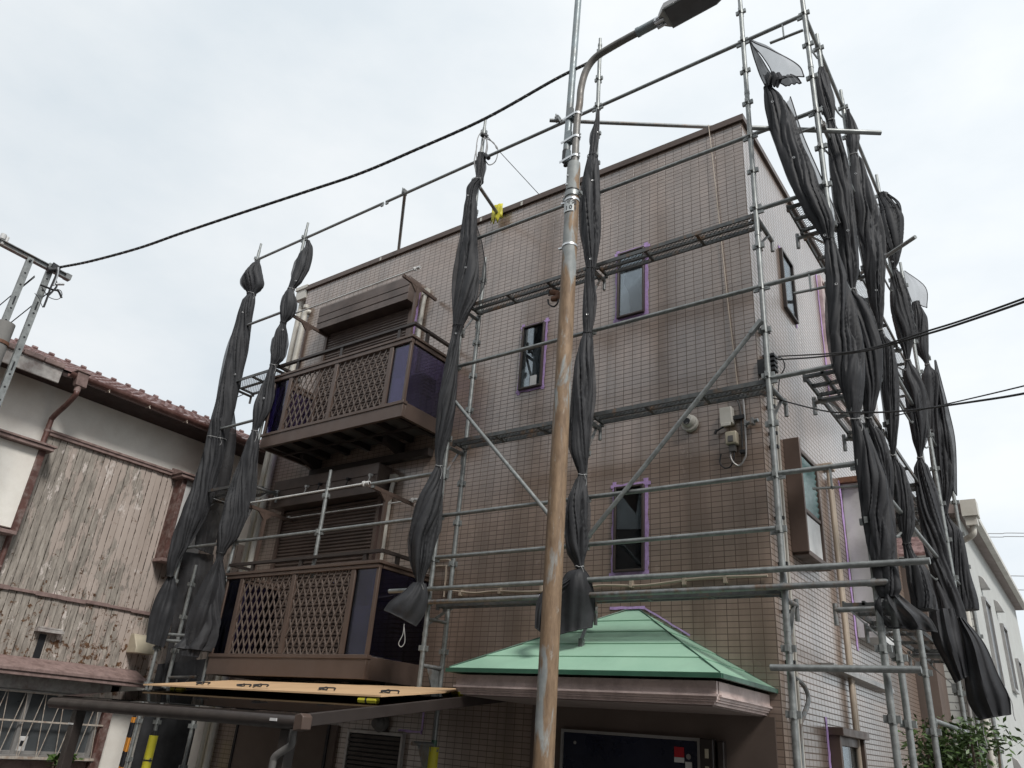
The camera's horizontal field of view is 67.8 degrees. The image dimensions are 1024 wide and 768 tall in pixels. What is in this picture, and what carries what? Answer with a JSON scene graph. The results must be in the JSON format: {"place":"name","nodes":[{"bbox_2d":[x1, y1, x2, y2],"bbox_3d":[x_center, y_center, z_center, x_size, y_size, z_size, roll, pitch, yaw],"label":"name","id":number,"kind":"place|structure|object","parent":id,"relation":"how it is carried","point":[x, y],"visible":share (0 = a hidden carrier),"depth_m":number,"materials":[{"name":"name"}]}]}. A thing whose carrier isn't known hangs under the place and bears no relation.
{"place":"outdoors","nodes":[
{"label":"outdoors","id":0,"kind":"place"},
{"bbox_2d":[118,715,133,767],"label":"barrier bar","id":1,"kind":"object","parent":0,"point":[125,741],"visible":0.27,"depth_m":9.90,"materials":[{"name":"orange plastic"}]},
{"bbox_2d":[0,0,1023,650],"label":"sky","id":2,"kind":"structure","parent":0,"point":[125,125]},
{"bbox_2d":[894,499,1023,767],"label":"stuccoed house","id":3,"kind":"structure","parent":0,"point":[1000,599],"depth_m":13.41,"materials":[{"name":"white paint"}]},
{"bbox_2d":[981,596,1006,689],"bbox_3d":[8.058,4.339,12.746,0.058,1.400,0.800,-13,-30,34],"label":"window","id":4,"kind":"structure","parent":3,"relation":"in","point":[989,621],"depth_m":12.76,"materials":[{"name":"metal"}]},
{"bbox_2d":[1000,623,1019,694],"bbox_3d":[9.511,5.252,14.565,0.058,1.200,0.800,-13,-30,34],"label":"window","id":5,"kind":"structure","parent":3,"relation":"in","point":[1004,632],"depth_m":14.50,"materials":[{"name":"metal"}]},
{"bbox_2d":[1015,658,1023,703],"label":"window","id":6,"kind":"structure","parent":3,"relation":"in","point":[1018,663],"depth_m":15.72,"materials":[{"name":"metal"}]},
{"label":"ground","id":7,"kind":"structure","parent":0,"visible":0},
{"bbox_2d":[46,753,82,767],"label":"ivy plant","id":8,"kind":"object","parent":7,"relation":"on","point":[54,758],"visible":0.38,"depth_m":9.59,"materials":[{"name":"green plant"}]},
{"bbox_2d":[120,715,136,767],"bbox_3d":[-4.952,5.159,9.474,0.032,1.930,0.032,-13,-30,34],"label":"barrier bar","id":9,"kind":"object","parent":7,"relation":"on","point":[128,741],"visible":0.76,"depth_m":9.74,"materials":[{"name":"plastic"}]},
{"bbox_2d":[0,338,265,767],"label":"wooden house","id":10,"kind":"structure","parent":7,"relation":"on","point":[98,471],"depth_m":10.59,"materials":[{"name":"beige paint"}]},
{"bbox_2d":[0,687,107,761],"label":"window","id":11,"kind":"structure","parent":10,"relation":"in","point":[23,712],"depth_m":9.75,"materials":[{"name":"metal"}]},
{"bbox_2d":[47,681,532,767],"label":"carport","id":12,"kind":"object","parent":7,"relation":"on","point":[311,709],"visible":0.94,"depth_m":6.50,"materials":[{"name":"brown metal"}]},
{"bbox_2d":[170,687,185,689],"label":"foam block","id":13,"kind":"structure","parent":12,"relation":"on","point":[177,688],"depth_m":8.21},
{"bbox_2d":[143,680,456,696],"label":"plywood sheet","id":14,"kind":"object","parent":12,"relation":"on","point":[347,689],"visible":1,"depth_m":7.48,"materials":[{"name":"beige wood"}]},
{"bbox_2d":[357,697,379,700],"bbox_3d":[-1.236,2.724,6.567,0.220,0.055,0.056,-13,-30,34],"label":"foam block","id":15,"kind":"object","parent":12,"relation":"on","point":[369,698],"depth_m":6.54,"materials":[{"name":"yellow plastic"}]},
{"bbox_2d":[442,691,461,694],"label":"foam block","id":16,"kind":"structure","parent":12,"relation":"on","point":[456,692],"depth_m":7.14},
{"bbox_2d":[195,113,925,767],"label":"tiled building","id":17,"kind":"structure","parent":7,"relation":"on","point":[675,685],"depth_m":8.58,"materials":[{"name":"tile"}]},
{"bbox_2d":[250,481,370,503],"bbox_3d":[-2.770,1.430,9.813,2.640,0.065,0.068,-13,-30,34],"label":"drying rod","id":18,"kind":"object","parent":17,"relation":"attached to","point":[364,483],"visible":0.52,"depth_m":9.60,"materials":[{"name":"silver metal"}]},
{"bbox_2d":[287,498,417,518],"bbox_3d":[-2.203,1.677,10.171,2.550,0.057,0.060,-13,-30,34],"label":"drying rod","id":19,"kind":"object","parent":17,"relation":"attached to","point":[412,500],"visible":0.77,"depth_m":10.10,"materials":[{"name":"silver metal"}]},
{"bbox_2d":[296,266,420,313],"bbox_3d":[-2.351,-1.313,11.034,2.740,0.059,0.062,-13,-30,34],"label":"drying rod","id":20,"kind":"object","parent":17,"relation":"attached to","point":[416,268],"visible":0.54,"depth_m":10.85,"materials":[{"name":"grey metal"}]},
{"bbox_2d":[342,729,405,767],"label":"window","id":21,"kind":"structure","parent":17,"relation":"in","point":[363,749],"depth_m":8.49,"materials":[{"name":"metal"}]},
{"bbox_2d":[516,317,549,394],"bbox_3d":[0.249,-0.354,9.407,0.440,0.990,0.048,-13,-30,34],"label":"window","id":22,"kind":"structure","parent":17,"relation":"in","point":[532,361],"depth_m":9.39,"materials":[{"name":"clear glass"}]},
{"bbox_2d":[547,289,559,306],"bbox_3d":[0.476,-0.986,8.687,0.183,0.259,0.078,-13,-30,34],"label":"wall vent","id":23,"kind":"object","parent":17,"relation":"attached to","point":[555,297],"visible":0.96,"depth_m":8.66,"materials":[{"name":"brown metal"}]},
{"bbox_2d":[609,478,650,575],"bbox_3d":[1.184,1.444,7.696,0.460,1.005,0.048,-13,-30,34],"label":"window","id":24,"kind":"structure","parent":17,"relation":"in","point":[630,515],"depth_m":7.68,"materials":[{"name":"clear glass"}]},
{"bbox_2d":[560,729,699,767],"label":"door","id":25,"kind":"structure","parent":17,"relation":"in","point":[578,749],"depth_m":6.82,"materials":[{"name":"glass"}]},
{"bbox_2d":[613,242,649,322],"bbox_3d":[1.397,-1.196,8.931,0.470,1.020,0.048,-13,-30,34],"label":"window","id":26,"kind":"structure","parent":17,"relation":"in","point":[632,285],"depth_m":8.89,"materials":[{"name":"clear glass"}]},
{"bbox_2d":[700,738,726,767],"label":"door side unit","id":27,"kind":"structure","parent":17,"relation":"in","point":[710,749],"depth_m":6.33,"materials":[{"name":"brown metal"}]},
{"bbox_2d":[757,353,784,391],"bbox_3d":[2.539,-0.090,7.415,0.294,0.431,0.180,-13,-30,34],"label":"cable bracket","id":28,"kind":"object","parent":17,"relation":"attached to","point":[773,363],"visible":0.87,"depth_m":7.41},
{"bbox_2d":[777,301,1023,359],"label":"overhead cable","id":29,"kind":"object","parent":28,"relation":"attached to","point":[972,319],"visible":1,"depth_m":4.50,"materials":[{"name":"black rubber"}]},
{"bbox_2d":[777,297,1023,356],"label":"overhead cable","id":30,"kind":"object","parent":28,"relation":"attached to","point":[987,311],"visible":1,"depth_m":4.47,"materials":[{"name":"black rubber"}]},
{"bbox_2d":[778,245,798,328],"bbox_3d":[3.351,-1.181,9.216,0.038,0.922,0.516,-13,-30,34],"label":"window","id":31,"kind":"structure","parent":17,"relation":"in","point":[787,268],"depth_m":9.20,"materials":[{"name":"glass"}]},
{"bbox_2d":[783,437,831,571],"bbox_3d":[3.036,1.246,7.804,0.158,1.180,0.860,-13,-30,34],"label":"window","id":32,"kind":"structure","parent":17,"relation":"in","point":[804,503],"depth_m":7.64,"materials":[{"name":"brown metal"}]},
{"bbox_2d":[817,275,849,421],"bbox_3d":[4.633,-0.431,10.831,0.048,1.900,1.300,-13,-30,34],"label":"window","id":33,"kind":"structure","parent":17,"relation":"in","point":[820,281],"depth_m":10.48,"materials":[{"name":"white"}]},
{"bbox_2d":[825,717,869,767],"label":"window","id":34,"kind":"structure","parent":17,"relation":"in","point":[843,741],"depth_m":7.26,"materials":[{"name":"brown metal"}]},
{"bbox_2d":[762,392,1023,412],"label":"overhead cable","id":35,"kind":"object","parent":17,"relation":"attached to","point":[987,399],"visible":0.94,"depth_m":4.43,"materials":[{"name":"black rubber"}]},
{"bbox_2d":[894,385,1023,415],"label":"overhead cable","id":36,"kind":"object","parent":35,"relation":"attached to","point":[969,398],"visible":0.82,"depth_m":4.21,"materials":[{"name":"black rubber"}]},
{"bbox_2d":[124,0,1003,767],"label":"scaffold","id":37,"kind":"object","parent":7,"relation":"on","point":[924,652],"visible":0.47,"depth_m":7.45,"materials":[{"name":"metal"}]},
{"bbox_2d":[141,730,157,767],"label":"foam sleeve","id":38,"kind":"object","parent":37,"relation":"attached to","point":[150,747],"visible":1,"depth_m":9.94,"materials":[{"name":"yellow plastic"}]},
{"bbox_2d":[130,260,263,767],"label":"sheet","id":39,"kind":"object","parent":37,"relation":"attached to","point":[200,517],"visible":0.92,"depth_m":11.07,"materials":[{"name":"black fabric"}]},
{"bbox_2d":[174,239,312,657],"bbox_3d":[-3.660,0.532,10.790,0.606,6.338,0.321,17,-28,-24],"label":"sheet","id":40,"kind":"object","parent":37,"relation":"attached to","point":[203,624],"visible":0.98,"depth_m":10.27,"materials":[{"name":"black fabric"}]},
{"bbox_2d":[427,740,438,767],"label":"foam sleeve","id":41,"kind":"object","parent":37,"relation":"attached to","point":[433,758],"visible":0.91,"depth_m":7.38,"materials":[{"name":"yellow plastic"}]},
{"bbox_2d":[384,152,485,646],"bbox_3d":[-0.746,-0.235,8.882,0.670,6.322,0.260,5,-25,0],"label":"sheet","id":42,"kind":"object","parent":37,"relation":"hanging from","point":[409,604],"visible":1,"depth_m":8.56,"materials":[{"name":"black fabric"}]},
{"bbox_2d":[474,130,497,170],"bbox_3d":[-0.343,-3.102,10.246,0.316,0.766,0.081,7,-25,-4],"label":"rope coil","id":43,"kind":"object","parent":37,"relation":"hanging from","point":[484,135],"visible":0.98,"depth_m":10.29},
{"bbox_2d":[490,203,502,223],"bbox_3d":[-0.222,-2.385,10.750,0.214,0.337,0.068,-13,-30,34],"label":"padding cloth","id":44,"kind":"object","parent":37,"relation":"attached to","point":[499,214],"visible":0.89,"depth_m":10.73,"materials":[{"name":"yellow fabric"}]},
{"bbox_2d":[483,148,538,193],"bbox_3d":[0.073,-2.911,10.410,1.093,0.378,0.115,21,-30,-31],"label":"stay wire","id":45,"kind":"object","parent":37,"relation":"attached to","point":[487,156],"visible":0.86,"depth_m":10.36,"materials":[{"name":"grey metal"}]},
{"bbox_2d":[535,109,600,634],"bbox_3d":[0.688,-0.569,7.854,0.513,6.071,0.224,10,-26,-12],"label":"sheet","id":46,"kind":"object","parent":37,"relation":"attached to","point":[577,607],"visible":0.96,"depth_m":7.40,"materials":[{"name":"black fabric"}]},
{"bbox_2d":[749,39,937,632],"bbox_3d":[2.700,-0.961,6.616,0.915,5.973,0.230,-5,-27,20],"label":"sheet","id":47,"kind":"object","parent":37,"relation":"attached to","point":[894,608],"visible":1,"depth_m":6.26,"materials":[{"name":"black fabric"}]},
{"bbox_2d":[815,66,893,497],"bbox_3d":[3.172,-1.130,7.072,0.275,4.995,0.178,-13,-30,34],"label":"sheet","id":48,"kind":"object","parent":37,"relation":"attached to","point":[842,194],"visible":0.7,"depth_m":7.06,"materials":[{"name":"black fabric"}]},
{"bbox_2d":[846,109,937,611],"bbox_3d":[3.758,-0.645,7.737,0.295,5.714,0.217,-13,-30,34],"label":"sheet","id":49,"kind":"object","parent":37,"relation":"attached to","point":[871,237],"visible":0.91,"depth_m":7.55,"materials":[{"name":"black fabric"}]},
{"bbox_2d":[878,191,966,620],"bbox_3d":[4.828,-0.037,9.131,0.364,5.616,0.277,-13,-30,34],"label":"sheet","id":50,"kind":"object","parent":37,"relation":"attached to","point":[947,594],"visible":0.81,"depth_m":8.88,"materials":[{"name":"black fabric"}]},
{"bbox_2d":[904,270,978,610],"bbox_3d":[5.695,0.511,10.234,0.318,4.901,0.232,-34,-45,54],"label":"sheet","id":51,"kind":"object","parent":37,"relation":"attached to","point":[942,429],"visible":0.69,"depth_m":10.00,"materials":[{"name":"black fabric"}]},
{"bbox_2d":[929,608,1015,747],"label":"sheet","id":52,"kind":"object","parent":37,"relation":"attached to","point":[961,648],"visible":0.96,"depth_m":6.74,"materials":[{"name":"black fabric"}]},
{"bbox_2d":[532,0,720,767],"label":"street lamp","id":53,"kind":"object","parent":7,"relation":"on","point":[674,13],"visible":1,"depth_m":6.25,"materials":[{"name":"metal"}]},
{"bbox_2d":[897,537,954,765],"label":"building","id":54,"kind":"structure","parent":7,"relation":"on","point":[940,699],"depth_m":11.08,"materials":[{"name":"red"}]},
{"bbox_2d":[891,706,1023,767],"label":"shrub","id":55,"kind":"object","parent":7,"relation":"on","point":[953,755],"visible":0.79,"depth_m":6.75,"materials":[{"name":"green plant"}]},
{"label":"road","id":56,"kind":"structure","parent":0,"visible":0},
{"bbox_2d":[0,233,72,406],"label":"utility pole","id":57,"kind":"object","parent":56,"relation":"on","point":[7,327],"visible":1,"depth_m":9.50,"materials":[{"name":"metal"}]},
{"bbox_2d":[0,276,34,304],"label":"overhead wire","id":58,"kind":"object","parent":57,"relation":"attached to","point":[10,295],"visible":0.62,"depth_m":9.64,"materials":[{"name":"grey metal"}]},
{"bbox_2d":[11,293,46,321],"bbox_3d":[-6.301,-0.789,9.624,0.733,0.839,0.023,0,-25,10],"label":"overhead wire","id":59,"kind":"object","parent":57,"relation":"attached to","point":[25,311],"visible":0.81,"depth_m":9.65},
{"bbox_2d":[59,44,623,267],"bbox_3d":[-0.101,-3.964,8.574,12.163,4.227,0.037,-6,-27,21],"label":"overhead cable","id":60,"kind":"object","parent":57,"relation":"attached to","point":[358,173],"visible":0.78,"depth_m":8.51,"materials":[{"name":"rubber"}]}
]}

